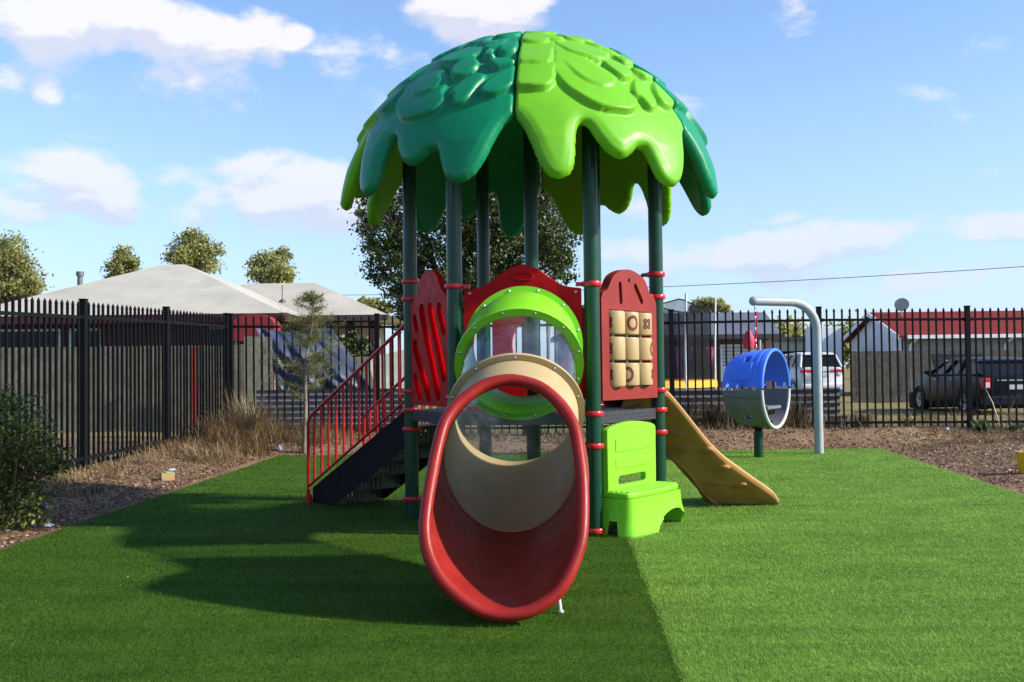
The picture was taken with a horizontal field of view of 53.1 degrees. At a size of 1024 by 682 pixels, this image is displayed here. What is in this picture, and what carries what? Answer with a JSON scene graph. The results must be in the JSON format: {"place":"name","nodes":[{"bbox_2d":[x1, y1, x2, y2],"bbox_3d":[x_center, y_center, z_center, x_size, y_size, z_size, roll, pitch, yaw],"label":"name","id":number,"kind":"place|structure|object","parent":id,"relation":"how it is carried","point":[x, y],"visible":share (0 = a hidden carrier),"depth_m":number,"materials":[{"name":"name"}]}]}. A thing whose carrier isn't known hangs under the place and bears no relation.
{"place":"outdoors","nodes":[
{"label":"outdoors","id":0,"kind":"place"},
{"bbox_2d":[0,393,368,539],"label":"dry grass","id":1,"kind":"structure","parent":0,"point":[234,437],"depth_m":14.64,"materials":[{"name":"plant"}]},
{"bbox_2d":[0,367,1023,650],"bbox_3d":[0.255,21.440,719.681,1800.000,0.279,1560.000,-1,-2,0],"label":"ground","id":2,"kind":"structure","parent":0,"point":[778,439],"depth_m":15.35,"materials":[{"name":"soil"}]},
{"bbox_2d":[0,228,54,303],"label":"tree","id":3,"kind":"object","parent":2,"relation":"on","point":[17,279],"visible":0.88,"depth_m":54.32,"materials":[{"name":"green plant"}]},
{"bbox_2d":[0,380,78,530],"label":"bush","id":4,"kind":"object","parent":2,"relation":"on","point":[36,451],"visible":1,"depth_m":8.22,"materials":[{"name":"green plant"}]},
{"bbox_2d":[44,522,53,527],"bbox_3d":[-3.745,1.486,8.267,0.088,0.043,0.097,1,-2,-44],"label":"rubbish","id":5,"kind":"object","parent":2,"relation":"on","point":[49,524],"visible":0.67,"depth_m":8.24,"materials":[{"name":"white plastic"}]},
{"bbox_2d":[79,485,109,494],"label":"weed","id":6,"kind":"object","parent":2,"relation":"on","point":[95,489],"visible":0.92,"depth_m":10.23,"materials":[{"name":"green plant"}]},
{"bbox_2d":[0,295,228,476],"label":"iron fence","id":7,"kind":"object","parent":2,"relation":"on","point":[83,317],"visible":0.91,"depth_m":12.81,"materials":[{"name":"black metal"}]},
{"bbox_2d":[100,244,143,278],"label":"tree","id":8,"kind":"object","parent":2,"relation":"on","point":[124,261],"visible":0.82,"depth_m":54.64,"materials":[{"name":"green plant"}]},
{"bbox_2d":[1,344,243,432],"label":"paling fence","id":9,"kind":"object","parent":2,"relation":"on","point":[105,374],"visible":0.23,"depth_m":18.88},
{"bbox_2d":[255,324,368,389],"bbox_3d":[-3.719,0.300,19.283,2.204,1.263,1.017,-1,-2,0],"label":"tarpaulin","id":10,"kind":"object","parent":9,"relation":"attached to","point":[288,375],"visible":0.4,"depth_m":19.05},
{"bbox_2d":[161,471,174,480],"bbox_3d":[-3.887,1.525,11.560,0.140,0.099,0.105,0,-2,-23],"label":"carton","id":11,"kind":"object","parent":2,"relation":"on","point":[168,476],"visible":1,"depth_m":11.52,"materials":[{"name":"beige cardboard"}]},
{"bbox_2d":[160,226,226,273],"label":"tree","id":12,"kind":"object","parent":2,"relation":"on","point":[195,251],"visible":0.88,"depth_m":51.37,"materials":[{"name":"green plant"}]},
{"bbox_2d":[192,348,195,425],"bbox_3d":[-5.742,0.836,18.496,0.100,1.410,0.060,-1,-2,0],"label":"red post","id":13,"kind":"object","parent":2,"relation":"on","point":[192,384],"visible":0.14,"depth_m":18.47,"materials":[{"name":"metal"}]},
{"bbox_2d":[1,243,403,416],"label":"hipped roof house","id":14,"kind":"structure","parent":2,"relation":"on","point":[183,287],"depth_m":22.65,"materials":[{"name":"grey metal"}]},
{"bbox_2d":[1,329,59,347],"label":"window","id":15,"kind":"structure","parent":14,"relation":"in","point":[2,330],"depth_m":21.54,"materials":[{"name":"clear glass"}]},
{"bbox_2d":[69,328,100,346],"bbox_3d":[-8.998,0.187,21.575,0.640,0.900,0.082,-1,-2,0],"label":"window","id":16,"kind":"structure","parent":14,"relation":"in","point":[75,330],"depth_m":21.54,"materials":[{"name":"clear glass"}]},
{"bbox_2d":[210,327,243,369],"bbox_3d":[-5.899,0.150,21.575,1.000,0.900,0.082,-1,-2,0],"label":"window","id":17,"kind":"structure","parent":14,"relation":"in","point":[210,327],"depth_m":21.54,"materials":[{"name":"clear glass"}]},
{"bbox_2d":[234,314,280,389],"bbox_3d":[-5.131,0.665,20.591,0.840,2.398,0.600,-1,-2,0],"label":"red awning","id":18,"kind":"object","parent":14,"relation":"attached to","point":[250,322],"visible":0.48,"depth_m":20.32,"materials":[{"name":"fabric"}]},
{"bbox_2d":[215,381,263,422],"bbox_3d":[-4.437,1.052,16.202,1.072,1.025,1.059,-2,-2,27],"label":"weed","id":19,"kind":"object","parent":2,"relation":"on","point":[234,402],"visible":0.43,"depth_m":16.05,"materials":[{"name":"plant"}]},
{"bbox_2d":[223,390,283,439],"bbox_3d":[-3.952,1.148,15.906,1.168,0.858,0.948,0,-2,-19],"label":"weed","id":20,"kind":"object","parent":2,"relation":"on","point":[254,413],"visible":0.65,"depth_m":15.79,"materials":[{"name":"plant"}]},
{"bbox_2d":[244,336,271,412],"bbox_3d":[-4.557,0.794,18.401,0.504,1.760,0.067,-1,-2,0],"label":"paling fence","id":21,"kind":"object","parent":2,"relation":"on","point":[257,361],"visible":0.44,"depth_m":18.38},
{"bbox_2d":[242,244,299,283],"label":"tree","id":22,"kind":"object","parent":2,"relation":"on","point":[265,267],"visible":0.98,"depth_m":49.39,"materials":[{"name":"green plant"}]},
{"bbox_2d":[278,444,283,450],"bbox_3d":[-3.468,1.601,15.358,0.095,0.120,0.094,0,-2,-34],"label":"rubbish","id":23,"kind":"object","parent":2,"relation":"on","point":[281,448],"visible":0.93,"depth_m":15.32,"materials":[{"name":"white plastic"}]},
{"bbox_2d":[257,286,356,452],"bbox_3d":[-3.084,0.405,15.334,1.596,2.533,1.274,-1,-2,0],"label":"young tree","id":24,"kind":"object","parent":2,"relation":"on","point":[311,298],"visible":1,"depth_m":15.27,"materials":[{"name":"green plant"}]},
{"bbox_2d":[256,388,403,431],"bbox_3d":[-3.140,1.291,18.247,2.856,0.865,0.044,-1,-2,1],"label":"corrugated fence","id":25,"kind":"object","parent":2,"relation":"on","point":[311,399],"visible":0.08,"depth_m":18.26,"materials":[{"name":"metal"}]},
{"bbox_2d":[0,452,687,681],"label":"turf","id":26,"kind":"structure","parent":2,"relation":"on","point":[257,624],"depth_m":5.34,"materials":[{"name":"green plant"}]},
{"bbox_2d":[306,30,778,621],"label":"play tower","id":27,"kind":"structure","parent":26,"relation":"on","point":[468,128],"depth_m":7.53,"materials":[{"name":"green plastic"}]},
{"bbox_2d":[337,328,380,364],"bbox_3d":[-3.947,0.902,25.317,1.138,2.429,3.245,0,-2,-16],"label":"shrub","id":28,"kind":"object","parent":2,"relation":"on","point":[358,345],"visible":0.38,"depth_m":24.33,"materials":[{"name":"green plant"}]},
{"bbox_2d":[352,357,372,388],"bbox_3d":[-3.192,1.115,22.494,1.944,1.558,0.064,-1,-2,0],"label":"paling fence","id":29,"kind":"object","parent":2,"relation":"on","point":[358,359],"visible":0.06,"depth_m":22.49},
{"bbox_2d":[357,296,394,313],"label":"tree","id":30,"kind":"object","parent":2,"relation":"on","point":[376,303],"visible":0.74,"depth_m":59.41,"materials":[{"name":"green plant"}]},
{"bbox_2d":[370,350,403,388],"bbox_3d":[-2.279,0.627,19.416,0.933,0.972,0.250,-1,-2,0],"label":"cream board","id":31,"kind":"object","parent":2,"relation":"on","point":[395,368],"visible":0.29,"depth_m":19.43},
{"bbox_2d":[337,164,582,334],"bbox_3d":[-1.461,-2.140,30.599,7.850,8.568,6.367,-1,-2,0],"label":"tree","id":32,"kind":"object","parent":2,"relation":"on","point":[555,258],"visible":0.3,"depth_m":29.08,"materials":[{"name":"green plant"}]},
{"bbox_2d":[0,426,1023,547],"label":"leaf litter","id":33,"kind":"object","parent":2,"relation":"on","point":[250,459],"visible":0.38,"depth_m":12.27,"materials":[{"name":"brown plant"}]},
{"bbox_2d":[229,305,1023,435],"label":"iron fence","id":34,"kind":"object","parent":2,"relation":"on","point":[671,322],"visible":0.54,"depth_m":16.47,"materials":[{"name":"black metal"}]},
{"bbox_2d":[548,293,717,423],"bbox_3d":[2.594,0.451,21.995,3.638,2.721,3.600,-1,-2,0],"label":"trampoline","id":35,"kind":"object","parent":2,"relation":"on","point":[682,306],"visible":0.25,"depth_m":20.76,"materials":[{"name":"yellow plastic"}]},
{"bbox_2d":[340,385,1023,481],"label":"dry grass","id":36,"kind":"structure","parent":2,"relation":"on","point":[996,428],"depth_m":16.33,"materials":[{"name":"plant"}]},
{"bbox_2d":[675,393,707,422],"bbox_3d":[2.890,1.139,16.600,0.740,0.714,0.770,-1,-2,0],"label":"weed","id":37,"kind":"object","parent":2,"relation":"on","point":[691,414],"visible":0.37,"depth_m":16.45,"materials":[{"name":"brown plant"}]},
{"bbox_2d":[686,399,725,428],"bbox_3d":[3.242,1.205,16.686,0.651,0.597,0.691,-2,-2,35],"label":"weed","id":38,"kind":"object","parent":2,"relation":"on","point":[708,413],"visible":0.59,"depth_m":16.58,"materials":[{"name":"brown plant"}]},
{"bbox_2d":[691,296,731,312],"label":"tree","id":39,"kind":"object","parent":2,"relation":"on","point":[721,306],"visible":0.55,"depth_m":62.52,"materials":[{"name":"green plant"}]},
{"bbox_2d":[713,340,760,349],"bbox_3d":[4.712,0.938,25.582,3.060,1.900,0.060,-1,-2,0],"label":"washing line","id":40,"kind":"object","parent":2,"relation":"on","point":[742,347],"visible":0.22,"depth_m":25.59,"materials":[{"name":"metal"}]},
{"bbox_2d":[742,331,754,349],"bbox_3d":[5.884,-0.017,25.459,0.320,0.480,0.312,-1,-2,0],"label":"peg bag","id":41,"kind":"object","parent":40,"relation":"hanging from","point":[745,341],"visible":0.66,"depth_m":25.36,"materials":[{"name":"fabric"}]},
{"bbox_2d":[667,387,846,425],"bbox_3d":[4.294,1.254,18.244,3.335,0.823,0.050,-1,-2,1],"label":"corrugated fence","id":42,"kind":"object","parent":2,"relation":"on","point":[715,396],"visible":0.23,"depth_m":18.25,"materials":[{"name":"metal"}]},
{"bbox_2d":[770,393,801,427],"bbox_3d":[4.393,1.147,16.565,0.840,0.680,0.658,1,-2,-41],"label":"weed","id":43,"kind":"object","parent":2,"relation":"on","point":[790,412],"visible":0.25,"depth_m":16.50,"materials":[{"name":"plant"}]},
{"bbox_2d":[772,352,841,389],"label":"white wagon","id":44,"kind":"object","parent":2,"relation":"on","point":[808,370],"visible":0.39,"depth_m":40.26,"materials":[{"name":"paint"}]},
{"bbox_2d":[790,397,823,429],"bbox_3d":[4.691,1.180,16.674,0.723,0.593,0.635,0,-2,-22],"label":"weed","id":45,"kind":"object","parent":2,"relation":"on","point":[802,414],"visible":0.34,"depth_m":16.58,"materials":[{"name":"plant"}]},
{"bbox_2d":[618,447,1023,681],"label":"turf","id":46,"kind":"structure","parent":2,"relation":"on","point":[883,518],"depth_m":5.95,"materials":[{"name":"green plant"}]},
{"bbox_2d":[722,305,790,457],"bbox_3d":[3.261,0.555,13.819,0.653,2.135,1.096,-2,-2,34],"label":"spinning pod","id":47,"kind":"object","parent":46,"relation":"on","point":[756,369],"visible":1,"depth_m":13.61,"materials":[{"name":"blue plastic"}]},
{"bbox_2d":[749,296,823,453],"bbox_3d":[3.801,0.505,14.170,1.141,2.240,0.132,0,-2,-20],"label":"swing pole","id":48,"kind":"object","parent":46,"relation":"on","point":[807,309],"visible":0.98,"depth_m":14.28,"materials":[{"name":"silver metal"}]},
{"bbox_2d":[773,309,876,369],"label":"distant treeline","id":49,"kind":"object","parent":2,"relation":"on","point":[800,334],"visible":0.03,"depth_m":94.05,"materials":[{"name":"green plant"}]},
{"bbox_2d":[848,409,874,427],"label":"weed","id":50,"kind":"object","parent":2,"relation":"on","point":[856,425],"visible":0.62,"depth_m":16.54,"materials":[{"name":"plant"}]},
{"bbox_2d":[898,416,918,426],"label":"weed","id":51,"kind":"object","parent":2,"relation":"on","point":[904,424],"visible":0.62,"depth_m":16.40,"materials":[{"name":"green plant"}]},
{"bbox_2d":[852,349,1021,402],"bbox_3d":[19.102,1.082,33.332,16.000,1.709,0.065,-1,-2,1],"label":"paling fence","id":52,"kind":"object","parent":2,"relation":"on","point":[902,387],"visible":0.34,"depth_m":33.45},
{"bbox_2d":[909,354,1022,413],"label":"dark suv","id":53,"kind":"object","parent":2,"relation":"on","point":[980,383],"visible":0.7,"depth_m":24.88,"materials":[{"name":"paint"}]},
{"bbox_2d":[970,417,992,432],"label":"weed","id":54,"kind":"object","parent":2,"relation":"on","point":[981,426],"visible":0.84,"depth_m":15.82,"materials":[{"name":"green plant"}]},
{"bbox_2d":[985,388,1014,424],"bbox_3d":[7.756,1.067,16.302,0.410,0.757,0.394,0,-2,-23],"label":"weed","id":55,"kind":"object","parent":2,"relation":"on","point":[1001,411],"visible":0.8,"depth_m":16.20,"materials":[{"name":"plant"}]},
{"bbox_2d":[1001,423,1022,431],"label":"weed","id":56,"kind":"object","parent":2,"relation":"on","point":[1013,427],"visible":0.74,"depth_m":16.03,"materials":[{"name":"green plant"}]},
{"bbox_2d":[1015,449,1023,473],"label":"yellow tub","id":57,"kind":"object","parent":2,"relation":"on","point":[1020,458],"visible":1,"depth_m":11.23,"materials":[{"name":"plastic"}]},
{"bbox_2d":[0,0,1023,366],"label":"sky","id":58,"kind":"structure","parent":0,"point":[846,138],"materials":[{"name":"blue"}]},
{"bbox_2d":[550,312,781,388],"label":"grey roofed house","id":59,"kind":"structure","parent":0,"point":[721,330],"depth_m":30.50,"materials":[{"name":"grey metal roofing"},{"name":"painted siding"},{"name":"glass"}]},
{"bbox_2d":[720,344,754,381],"bbox_3d":[6.754,0.651,30.450,1.100,1.100,0.082,-1,-2,0],"label":"window","id":60,"kind":"structure","parent":59,"relation":"in","point":[722,350],"depth_m":30.42,"materials":[{"name":"grey glass"}]},
{"bbox_2d":[376,266,1023,294],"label":"power line","id":61,"kind":"object","parent":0,"point":[831,278],"visible":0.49,"depth_m":45.61,"materials":[{"name":"metal"}]},
{"bbox_2d":[771,337,805,354],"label":"garage","id":62,"kind":"structure","parent":0,"point":[791,344],"depth_m":46.21,"materials":[{"name":"grey metal"}]},
{"bbox_2d":[805,326,842,394],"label":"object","id":63,"kind":"object","parent":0,"point":[831,342],"visible":0.12,"depth_m":43.42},
{"bbox_2d":[843,310,1023,394],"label":"red roofed house","id":64,"kind":"structure","parent":0,"point":[924,327],"depth_m":41.05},
{"bbox_2d":[894,298,908,315],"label":"satellite dish","id":65,"kind":"object","parent":64,"relation":"attached to","point":[900,304],"visible":0.96,"depth_m":42.58,"materials":[{"name":"metal"}]}
]}

